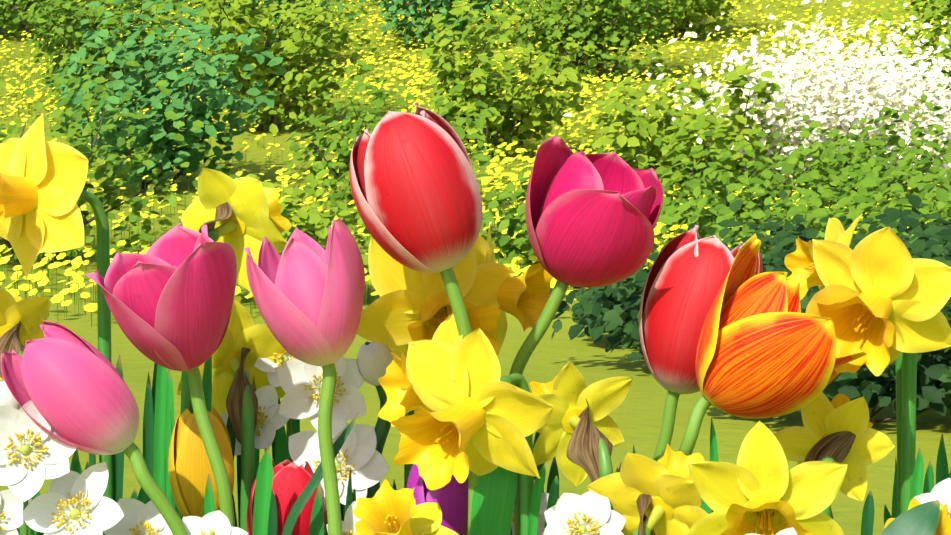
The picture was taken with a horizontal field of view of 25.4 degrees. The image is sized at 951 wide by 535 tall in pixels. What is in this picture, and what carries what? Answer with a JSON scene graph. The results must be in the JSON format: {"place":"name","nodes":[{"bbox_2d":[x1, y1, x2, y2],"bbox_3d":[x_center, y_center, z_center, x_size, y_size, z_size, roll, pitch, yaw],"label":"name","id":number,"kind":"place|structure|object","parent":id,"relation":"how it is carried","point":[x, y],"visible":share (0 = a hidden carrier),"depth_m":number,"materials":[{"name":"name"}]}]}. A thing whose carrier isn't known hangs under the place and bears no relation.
{"place":"outdoors","nodes":[
{"label":"outdoors","id":0,"kind":"place"},
{"bbox_2d":[0,0,950,534],"bbox_3d":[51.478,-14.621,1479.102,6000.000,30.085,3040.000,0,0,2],"label":"meadow","id":1,"kind":"structure","parent":0,"point":[636,414],"depth_m":11.75,"materials":[{"name":"green plant"}]},
{"bbox_2d":[0,380,20,533],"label":"flower","id":2,"kind":"object","parent":1,"relation":"on","point":[7,398],"visible":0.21,"depth_m":0.79,"materials":[{"name":"white plant"}]},
{"bbox_2d":[0,489,31,534],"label":"anemone","id":3,"kind":"object","parent":1,"relation":"on","point":[11,511],"visible":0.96,"depth_m":0.78,"materials":[{"name":"white plant"}]},
{"bbox_2d":[0,288,49,534],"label":"daffodil","id":4,"kind":"object","parent":1,"relation":"on","point":[21,320],"visible":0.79,"depth_m":0.85,"materials":[{"name":"yellow plant"}]},
{"bbox_2d":[0,0,50,38],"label":"shrub","id":5,"kind":"object","parent":1,"relation":"on","point":[13,27],"visible":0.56,"depth_m":26.87,"materials":[{"name":"green plant"}]},
{"bbox_2d":[0,400,76,534],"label":"anemone","id":6,"kind":"object","parent":1,"relation":"on","point":[33,455],"visible":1,"depth_m":0.76,"materials":[{"name":"white plant"}]},
{"bbox_2d":[0,113,113,534],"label":"daffodil","id":7,"kind":"object","parent":1,"relation":"on","point":[42,184],"visible":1,"depth_m":0.83,"materials":[{"name":"yellow plant"}]},
{"bbox_2d":[22,462,123,534],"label":"anemone","id":8,"kind":"object","parent":1,"relation":"on","point":[72,503],"visible":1,"depth_m":0.76,"materials":[{"name":"white plant"}]},
{"bbox_2d":[73,454,81,473],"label":"leaf","id":9,"kind":"object","parent":1,"relation":"on","point":[77,468],"visible":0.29,"depth_m":0.90,"materials":[{"name":"green plant"}]},
{"bbox_2d":[89,453,95,466],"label":"leaf","id":10,"kind":"object","parent":1,"relation":"on","point":[92,459],"visible":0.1,"depth_m":0.86,"materials":[{"name":"green plant"}]},
{"bbox_2d":[1,321,188,534],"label":"tulip","id":11,"kind":"object","parent":1,"relation":"on","point":[72,386],"visible":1,"depth_m":0.75,"materials":[{"name":"plant"}]},
{"bbox_2d":[3,0,188,105],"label":"shrub","id":12,"kind":"object","parent":1,"relation":"on","point":[69,33],"visible":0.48,"depth_m":20.69,"materials":[{"name":"green plant"}]},
{"bbox_2d":[113,354,123,502],"bbox_3d":[-0.149,0.229,0.870,0.009,0.386,0.002,0,0,2],"label":"blade","id":13,"kind":"object","parent":1,"relation":"on","point":[118,466],"visible":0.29,"depth_m":0.87,"materials":[{"name":"green plant"}]},
{"bbox_2d":[0,47,237,264],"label":"shrub","id":14,"kind":"object","parent":1,"relation":"on","point":[137,202],"visible":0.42,"depth_m":10.98,"materials":[{"name":"green plant"}]},
{"bbox_2d":[103,498,172,534],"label":"anemone","id":15,"kind":"object","parent":1,"relation":"on","point":[141,518],"visible":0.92,"depth_m":0.79,"materials":[{"name":"white plant"}]},
{"bbox_2d":[137,487,147,503],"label":"leaf","id":16,"kind":"object","parent":1,"relation":"on","point":[142,497],"visible":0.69,"depth_m":0.80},
{"bbox_2d":[143,372,153,477],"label":"leaf","id":17,"kind":"object","parent":1,"relation":"on","point":[148,435],"visible":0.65,"depth_m":0.88,"materials":[{"name":"green plant"}]},
{"bbox_2d":[152,363,157,416],"bbox_3d":[-0.133,0.226,0.887,0.007,0.391,0.002,0,0,2],"label":"blade","id":18,"kind":"object","parent":1,"relation":"on","point":[154,381],"visible":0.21,"depth_m":0.89,"materials":[{"name":"green plant"}]},
{"bbox_2d":[153,365,166,490],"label":"leaf","id":19,"kind":"object","parent":1,"relation":"on","point":[159,429],"visible":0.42,"depth_m":0.85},
{"bbox_2d":[85,222,236,526],"bbox_3d":[-0.115,0.202,0.791,0.050,0.439,0.051,0,0,23],"label":"tulip","id":20,"kind":"object","parent":1,"relation":"on","point":[169,296],"visible":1,"depth_m":0.78,"materials":[{"name":"plant"}]},
{"bbox_2d":[43,0,286,192],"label":"shrub","id":21,"kind":"object","parent":1,"relation":"on","point":[165,152],"visible":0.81,"depth_m":14.89,"materials":[{"name":"green plant"}]},
{"bbox_2d":[163,369,173,501],"bbox_3d":[-0.129,0.231,0.875,0.009,0.382,0.002,0,0,2],"label":"blade","id":22,"kind":"object","parent":1,"relation":"on","point":[169,398],"visible":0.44,"depth_m":0.88,"materials":[{"name":"green plant"}]},
{"bbox_2d":[164,410,174,507],"bbox_3d":[-0.127,0.237,0.876,0.005,0.368,0.001,0,0,2],"label":"blade","id":23,"kind":"object","parent":1,"relation":"on","point":[172,501],"visible":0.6,"depth_m":0.88,"materials":[{"name":"green plant"}]},
{"bbox_2d":[168,405,233,517],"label":"yellow tulip","id":24,"kind":"object","parent":1,"relation":"on","point":[189,468],"visible":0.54,"depth_m":0.83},
{"bbox_2d":[202,356,211,411],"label":"leaf","id":25,"kind":"object","parent":1,"relation":"on","point":[207,381],"visible":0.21,"depth_m":0.86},
{"bbox_2d":[202,474,215,516],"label":"leaf","id":26,"kind":"object","parent":1,"relation":"on","point":[209,505],"visible":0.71,"depth_m":0.81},
{"bbox_2d":[182,510,247,534],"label":"anemone","id":27,"kind":"object","parent":1,"relation":"on","point":[215,523],"visible":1,"depth_m":0.78,"materials":[{"name":"white plant"}]},
{"bbox_2d":[226,415,235,461],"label":"leaf","id":28,"kind":"object","parent":1,"relation":"on","point":[232,436],"visible":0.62,"depth_m":0.85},
{"bbox_2d":[177,300,286,531],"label":"daffodil","id":29,"kind":"object","parent":1,"relation":"on","point":[245,344],"visible":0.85,"depth_m":0.87,"materials":[{"name":"yellow plant"}]},
{"bbox_2d":[178,167,290,519],"bbox_3d":[-0.101,0.190,0.865,0.054,0.462,0.044,0,0,-28],"label":"daffodil","id":30,"kind":"object","parent":1,"relation":"on","point":[239,214],"visible":0.69,"depth_m":0.86,"materials":[{"name":"yellow plant"}]},
{"bbox_2d":[237,455,240,527],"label":"leaf","id":31,"kind":"object","parent":1,"relation":"on","point":[238,473],"visible":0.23,"depth_m":0.87,"materials":[{"name":"green plant"}]},
{"bbox_2d":[220,385,288,455],"bbox_3d":[-0.095,0.235,0.868,0.028,0.374,0.049,0,0,-24],"label":"anemone","id":32,"kind":"object","parent":1,"relation":"on","point":[271,420],"visible":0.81,"depth_m":0.86,"materials":[{"name":"white plant"}]},
{"bbox_2d":[252,376,259,480],"bbox_3d":[-0.092,0.233,0.870,0.006,0.377,0.004,0,0,2],"label":"blade","id":33,"kind":"object","parent":1,"relation":"on","point":[256,458],"visible":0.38,"depth_m":0.87,"materials":[{"name":"green plant"}]},
{"bbox_2d":[253,448,272,534],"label":"leaf","id":34,"kind":"object","parent":1,"relation":"on","point":[263,486],"visible":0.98,"depth_m":0.80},
{"bbox_2d":[164,0,364,61],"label":"shrub","id":35,"kind":"object","parent":1,"relation":"on","point":[322,4],"visible":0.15,"depth_m":24.01,"materials":[{"name":"green plant"}]},
{"bbox_2d":[267,490,277,534],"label":"blade","id":36,"kind":"object","parent":1,"relation":"on","point":[272,525],"visible":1,"depth_m":0.82,"materials":[{"name":"green plant"}]},
{"bbox_2d":[254,349,293,462],"bbox_3d":[-0.078,0.224,0.889,0.025,0.395,0.037,0,0,2],"label":"anemone","id":37,"kind":"object","parent":1,"relation":"on","point":[268,366],"visible":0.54,"depth_m":0.87,"materials":[{"name":"white plant"}]},
{"bbox_2d":[272,398,280,462],"bbox_3d":[-0.080,0.235,0.881,0.010,0.373,0.002,0,0,2],"label":"blade","id":38,"kind":"object","parent":1,"relation":"on","point":[273,448],"visible":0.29,"depth_m":0.88,"materials":[{"name":"green plant"}]},
{"bbox_2d":[182,161,372,291],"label":"shrub","id":39,"kind":"object","parent":1,"relation":"on","point":[315,227],"visible":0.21,"depth_m":8.90,"materials":[{"name":"green plant"}]},
{"bbox_2d":[177,0,378,134],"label":"shrub","id":40,"kind":"object","parent":1,"relation":"on","point":[231,18],"visible":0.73,"depth_m":18.92,"materials":[{"name":"green plant"}]},
{"bbox_2d":[275,426,288,465],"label":"leaf","id":41,"kind":"object","parent":1,"relation":"on","point":[281,450],"visible":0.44,"depth_m":0.88,"materials":[{"name":"green plant"}]},
{"bbox_2d":[247,459,325,534],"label":"red tulip","id":42,"kind":"object","parent":1,"relation":"on","point":[291,480],"visible":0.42,"depth_m":0.82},
{"bbox_2d":[286,419,299,460],"bbox_3d":[-0.076,0.226,0.894,0.007,0.390,0.003,0,0,2],"label":"blade","id":43,"kind":"object","parent":1,"relation":"on","point":[295,426],"visible":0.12,"depth_m":0.90,"materials":[{"name":"green plant"}]},
{"bbox_2d":[244,218,364,534],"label":"tulip","id":44,"kind":"object","parent":1,"relation":"on","point":[307,291],"visible":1,"depth_m":0.78,"materials":[{"name":"plant"}]},
{"bbox_2d":[309,483,323,534],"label":"leaf","id":45,"kind":"object","parent":1,"relation":"on","point":[316,527],"visible":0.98,"depth_m":0.81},
{"bbox_2d":[282,413,358,534],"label":"leaf","id":46,"kind":"object","parent":1,"relation":"on","point":[306,494],"visible":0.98,"depth_m":0.80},
{"bbox_2d":[277,355,365,534],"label":"anemone","id":47,"kind":"object","parent":1,"relation":"on","point":[300,383],"visible":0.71,"depth_m":0.85,"materials":[{"name":"white plant"}]},
{"bbox_2d":[288,422,389,520],"bbox_3d":[-0.059,0.241,0.850,0.033,0.361,0.043,0,0,-30],"label":"anemone","id":48,"kind":"object","parent":1,"relation":"on","point":[361,457],"visible":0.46,"depth_m":0.84,"materials":[{"name":"white plant"}]},
{"bbox_2d":[326,501,360,534],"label":"anemone","id":49,"kind":"object","parent":1,"relation":"on","point":[351,519],"visible":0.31,"depth_m":0.80,"materials":[{"name":"white plant"}]},
{"bbox_2d":[345,467,351,512],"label":"leaf","id":50,"kind":"object","parent":1,"relation":"on","point":[349,497],"visible":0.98,"depth_m":0.81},
{"bbox_2d":[357,341,392,497],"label":"flower","id":51,"kind":"object","parent":1,"relation":"on","point":[374,360],"visible":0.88,"depth_m":0.84,"materials":[{"name":"white plant"}]},
{"bbox_2d":[286,60,496,218],"bbox_3d":[-0.517,-0.761,13.021,1.299,0.971,1.479,0,0,2],"label":"shrub","id":52,"kind":"object","parent":1,"relation":"on","point":[354,132],"visible":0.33,"depth_m":12.84,"materials":[{"name":"green plant"}]},
{"bbox_2d":[352,479,458,534],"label":"daffodil","id":53,"kind":"object","parent":1,"relation":"on","point":[387,509],"visible":1,"depth_m":0.75,"materials":[{"name":"yellow plant"}]},
{"bbox_2d":[349,103,481,534],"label":"red tulip","id":54,"kind":"object","parent":1,"relation":"on","point":[415,191],"visible":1,"depth_m":0.77,"materials":[{"name":"plant"}]},
{"bbox_2d":[356,236,514,486],"bbox_3d":[-0.015,0.202,0.838,0.062,0.440,0.074,0,0,15],"label":"daffodil","id":55,"kind":"object","parent":1,"relation":"on","point":[403,310],"visible":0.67,"depth_m":0.83,"materials":[{"name":"yellow plant"}]},
{"bbox_2d":[406,464,467,534],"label":"purple tulip","id":56,"kind":"object","parent":1,"relation":"on","point":[450,498],"visible":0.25,"depth_m":0.82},
{"bbox_2d":[371,0,509,48],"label":"shrub","id":57,"kind":"object","parent":1,"relation":"on","point":[393,7],"visible":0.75,"depth_m":25.82,"materials":[{"name":"green plant"}]},
{"bbox_2d":[378,312,519,534],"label":"daffodil","id":58,"kind":"object","parent":1,"relation":"on","point":[403,399],"visible":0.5,"depth_m":0.79,"materials":[{"name":"yellow plant"}]},
{"bbox_2d":[391,328,552,534],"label":"daffodil","id":59,"kind":"object","parent":1,"relation":"on","point":[489,419],"visible":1,"depth_m":0.76,"materials":[{"name":"yellow plant"}]},
{"bbox_2d":[0,0,950,326],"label":"yellow flowers","id":60,"kind":"object","parent":1,"relation":"on","point":[40,278],"visible":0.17,"depth_m":19.61,"materials":[{"name":"yellow plant"}]},
{"bbox_2d":[404,221,552,487],"bbox_3d":[0.002,0.201,0.860,0.064,0.441,0.060,0,0,2],"label":"daffodil","id":61,"kind":"object","parent":1,"relation":"on","point":[523,299],"visible":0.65,"depth_m":0.85,"materials":[{"name":"yellow plant"}]},
{"bbox_2d":[470,466,517,534],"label":"leaf","id":62,"kind":"object","parent":1,"relation":"on","point":[494,495],"visible":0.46,"depth_m":0.80,"materials":[{"name":"plant"}]},
{"bbox_2d":[421,1,596,157],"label":"shrub","id":63,"kind":"object","parent":1,"relation":"on","point":[471,74],"visible":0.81,"depth_m":16.79,"materials":[{"name":"green plant"}]},
{"bbox_2d":[511,480,558,534],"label":"anemone","id":64,"kind":"object","parent":1,"relation":"on","point":[541,517],"visible":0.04,"depth_m":0.86,"materials":[{"name":"white plant"}]},
{"bbox_2d":[528,463,545,534],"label":"leaf","id":65,"kind":"object","parent":1,"relation":"on","point":[537,491],"visible":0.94,"depth_m":0.79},
{"bbox_2d":[533,432,543,492],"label":"leaf","id":66,"kind":"object","parent":1,"relation":"on","point":[537,434],"visible":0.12,"depth_m":0.87,"materials":[{"name":"green plant"}]},
{"bbox_2d":[544,475,558,529],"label":"leaf","id":67,"kind":"object","parent":1,"relation":"on","point":[553,494],"visible":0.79,"depth_m":0.79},
{"bbox_2d":[546,457,558,498],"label":"leaf","id":68,"kind":"object","parent":1,"relation":"on","point":[553,472],"visible":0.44,"depth_m":0.88,"materials":[{"name":"green plant"}]},
{"bbox_2d":[472,147,673,273],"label":"shrub","id":69,"kind":"object","parent":1,"relation":"on","point":[513,224],"visible":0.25,"depth_m":9.89,"materials":[{"name":"green plant"}]},
{"bbox_2d":[456,0,704,80],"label":"shrub","id":70,"kind":"object","parent":1,"relation":"on","point":[581,27],"visible":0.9,"depth_m":22.79,"materials":[{"name":"green plant"}]},
{"bbox_2d":[530,362,633,509],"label":"daffodil","id":71,"kind":"object","parent":1,"relation":"on","point":[580,437],"visible":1,"depth_m":0.80,"materials":[{"name":"yellow plant"}]},
{"bbox_2d":[543,491,625,534],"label":"anemone","id":72,"kind":"object","parent":1,"relation":"on","point":[590,513],"visible":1,"depth_m":0.77,"materials":[{"name":"white plant"}]},
{"bbox_2d":[509,136,663,534],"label":"crimson tulip","id":73,"kind":"object","parent":1,"relation":"on","point":[591,220],"visible":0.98,"depth_m":0.81,"materials":[{"name":"plant"}]},
{"bbox_2d":[570,244,664,337],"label":"bush","id":74,"kind":"object","parent":1,"relation":"on","point":[583,296],"visible":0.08,"depth_m":7.06,"materials":[{"name":"green plant"}]},
{"bbox_2d":[587,444,708,534],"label":"daffodil","id":75,"kind":"object","parent":1,"relation":"on","point":[644,495],"visible":0.98,"depth_m":0.77,"materials":[{"name":"yellow plant"}]},
{"bbox_2d":[595,0,742,39],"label":"shrub","id":76,"kind":"object","parent":1,"relation":"on","point":[692,13],"visible":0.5,"depth_m":26.78,"materials":[{"name":"green plant"}]},
{"bbox_2d":[590,58,789,197],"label":"shrub","id":77,"kind":"object","parent":1,"relation":"on","point":[654,125],"visible":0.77,"depth_m":13.69,"materials":[{"name":"green plant"}]},
{"bbox_2d":[639,225,762,460],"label":"red white tulip","id":78,"kind":"object","parent":1,"relation":"on","point":[688,273],"visible":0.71,"depth_m":0.82,"materials":[{"name":"plant"}]},
{"bbox_2d":[549,215,862,360],"bbox_3d":[0.716,0.081,6.240,1.054,0.464,1.006,0,0,2],"label":"bush","id":79,"kind":"object","parent":1,"relation":"on","point":[609,316],"visible":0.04,"depth_m":6.20,"materials":[{"name":"green plant"}]},
{"bbox_2d":[710,417,718,511],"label":"leaf","id":80,"kind":"object","parent":1,"relation":"on","point":[713,449],"visible":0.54,"depth_m":0.80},
{"bbox_2d":[563,0,950,198],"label":"blossom shrub","id":81,"kind":"object","parent":1,"relation":"on","point":[854,100],"visible":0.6,"depth_m":14.01,"materials":[{"name":"white plant"}]},
{"bbox_2d":[640,119,883,238],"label":"shrub","id":82,"kind":"object","parent":1,"relation":"on","point":[696,187],"visible":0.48,"depth_m":11.26,"materials":[{"name":"green plant"}]},
{"bbox_2d":[686,420,847,534],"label":"daffodil","id":83,"kind":"object","parent":1,"relation":"on","point":[760,488],"visible":1,"depth_m":0.75,"materials":[{"name":"plant"}]},
{"bbox_2d":[745,527,797,534],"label":"anemone","id":84,"kind":"object","parent":1,"relation":"on","point":[789,531],"visible":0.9,"depth_m":0.71,"materials":[{"name":"white plant"}]},
{"bbox_2d":[678,233,866,455],"bbox_3d":[0.105,0.204,0.780,0.076,0.434,0.063,0,0,2],"label":"orange tulip","id":85,"kind":"object","parent":1,"relation":"on","point":[766,347],"visible":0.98,"depth_m":0.77,"materials":[{"name":"plant"}]},
{"bbox_2d":[643,214,939,272],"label":"bush","id":86,"kind":"object","parent":1,"relation":"on","point":[767,242],"visible":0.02,"depth_m":7.36,"materials":[{"name":"green plant"}]},
{"bbox_2d":[660,163,950,262],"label":"shrub","id":87,"kind":"object","parent":1,"relation":"on","point":[815,214],"visible":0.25,"depth_m":9.30,"materials":[{"name":"green plant"}]},
{"bbox_2d":[667,41,950,107],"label":"blossom shrub","id":88,"kind":"object","parent":1,"relation":"on","point":[946,69],"visible":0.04,"depth_m":17.57,"materials":[{"name":"white plant"}]},
{"bbox_2d":[717,190,950,268],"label":"shrub","id":89,"kind":"object","parent":1,"relation":"on","point":[930,229],"visible":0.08,"depth_m":7.83,"materials":[{"name":"green plant"}]},
{"bbox_2d":[774,392,895,518],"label":"daffodil","id":90,"kind":"object","parent":1,"relation":"on","point":[838,429],"visible":0.88,"depth_m":0.81,"materials":[{"name":"gold plant"}]},
{"bbox_2d":[722,209,950,268],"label":"bush","id":91,"kind":"object","parent":1,"relation":"on","point":[781,255],"visible":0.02,"depth_m":6.81,"materials":[{"name":"green plant"}]},
{"bbox_2d":[784,213,902,515],"bbox_3d":[0.151,0.200,0.841,0.042,0.443,0.067,0,0,44],"label":"daffodil","id":92,"kind":"object","parent":1,"relation":"on","point":[799,263],"visible":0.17,"depth_m":0.84,"materials":[{"name":"yellow plant"}]},
{"bbox_2d":[773,245,950,422],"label":"bush","id":93,"kind":"object","parent":1,"relation":"on","point":[870,386],"visible":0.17,"depth_m":4.72,"materials":[{"name":"green plant"}]},
{"bbox_2d":[773,94,950,202],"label":"shrub","id":94,"kind":"object","parent":1,"relation":"on","point":[840,140],"visible":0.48,"depth_m":13.20,"materials":[{"name":"green plant"}]},
{"bbox_2d":[778,136,950,225],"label":"shrub","id":95,"kind":"object","parent":1,"relation":"on","point":[887,194],"visible":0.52,"depth_m":11.76,"materials":[{"name":"green plant"}]},
{"bbox_2d":[861,489,873,534],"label":"blade","id":96,"kind":"object","parent":1,"relation":"on","point":[867,522],"visible":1,"depth_m":0.81,"materials":[{"name":"green plant"}]},
{"bbox_2d":[805,226,950,514],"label":"daffodil","id":97,"kind":"object","parent":1,"relation":"on","point":[881,299],"visible":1,"depth_m":0.79,"materials":[{"name":"yellow plant"}]},
{"bbox_2d":[806,210,950,296],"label":"bush","id":98,"kind":"object","parent":1,"relation":"on","point":[916,246],"visible":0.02,"depth_m":5.40,"materials":[{"name":"green plant"}]},
{"bbox_2d":[884,505,891,525],"bbox_3d":[0.166,0.257,0.834,0.009,0.328,0.002,0,0,2],"label":"blade","id":99,"kind":"object","parent":1,"relation":"on","point":[887,515],"visible":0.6,"depth_m":0.83,"materials":[{"name":"green plant"}]},
{"bbox_2d":[891,457,897,517],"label":"leaf","id":100,"kind":"object","parent":1,"relation":"on","point":[895,504],"visible":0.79,"depth_m":0.86,"materials":[{"name":"green plant"}]},
{"bbox_2d":[858,0,950,131],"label":"shrub","id":101,"kind":"object","parent":1,"relation":"on","point":[930,36],"visible":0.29,"depth_m":17.77,"materials":[{"name":"green plant"}]},
{"bbox_2d":[881,500,939,534],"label":"leaf","id":102,"kind":"object","parent":1,"relation":"on","point":[922,519],"visible":1,"depth_m":0.74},
{"bbox_2d":[872,70,950,153],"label":"blossom shrub","id":103,"kind":"object","parent":1,"relation":"on","point":[942,105],"depth_m":15.84,"materials":[{"name":"white plant"}]},
{"bbox_2d":[910,447,923,500],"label":"leaf","id":104,"kind":"object","parent":1,"relation":"on","point":[917,481],"visible":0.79,"depth_m":0.79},
{"bbox_2d":[884,498,950,534],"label":"daffodil","id":105,"kind":"object","parent":1,"relation":"on","point":[944,524],"visible":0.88,"depth_m":0.75,"materials":[{"name":"plant"}]},
{"bbox_2d":[923,460,933,493],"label":"leaf","id":106,"kind":"object","parent":1,"relation":"on","point":[928,486],"visible":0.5,"depth_m":0.80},
{"bbox_2d":[910,0,950,45],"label":"shrub","id":107,"kind":"object","parent":1,"relation":"on","point":[945,12],"visible":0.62,"depth_m":24.69,"materials":[{"name":"green plant"}]},
{"bbox_2d":[914,478,950,530],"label":"anemone","id":108,"kind":"object","parent":1,"relation":"on","point":[941,491],"visible":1,"depth_m":0.76,"materials":[{"name":"white plant"}]},
{"bbox_2d":[914,169,950,245],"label":"shrub","id":109,"kind":"object","parent":1,"relation":"on","point":[942,196],"visible":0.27,"depth_m":8.74,"materials":[{"name":"green plant"}]},
{"bbox_2d":[936,433,948,484],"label":"leaf","id":110,"kind":"object","parent":1,"relation":"on","point":[942,472],"visible":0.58,"depth_m":0.88,"materials":[{"name":"green plant"}]},
{"bbox_2d":[938,298,950,414],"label":"bush","id":111,"kind":"object","parent":1,"relation":"on","point":[946,353],"visible":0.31,"depth_m":4.69,"materials":[{"name":"green plant"}]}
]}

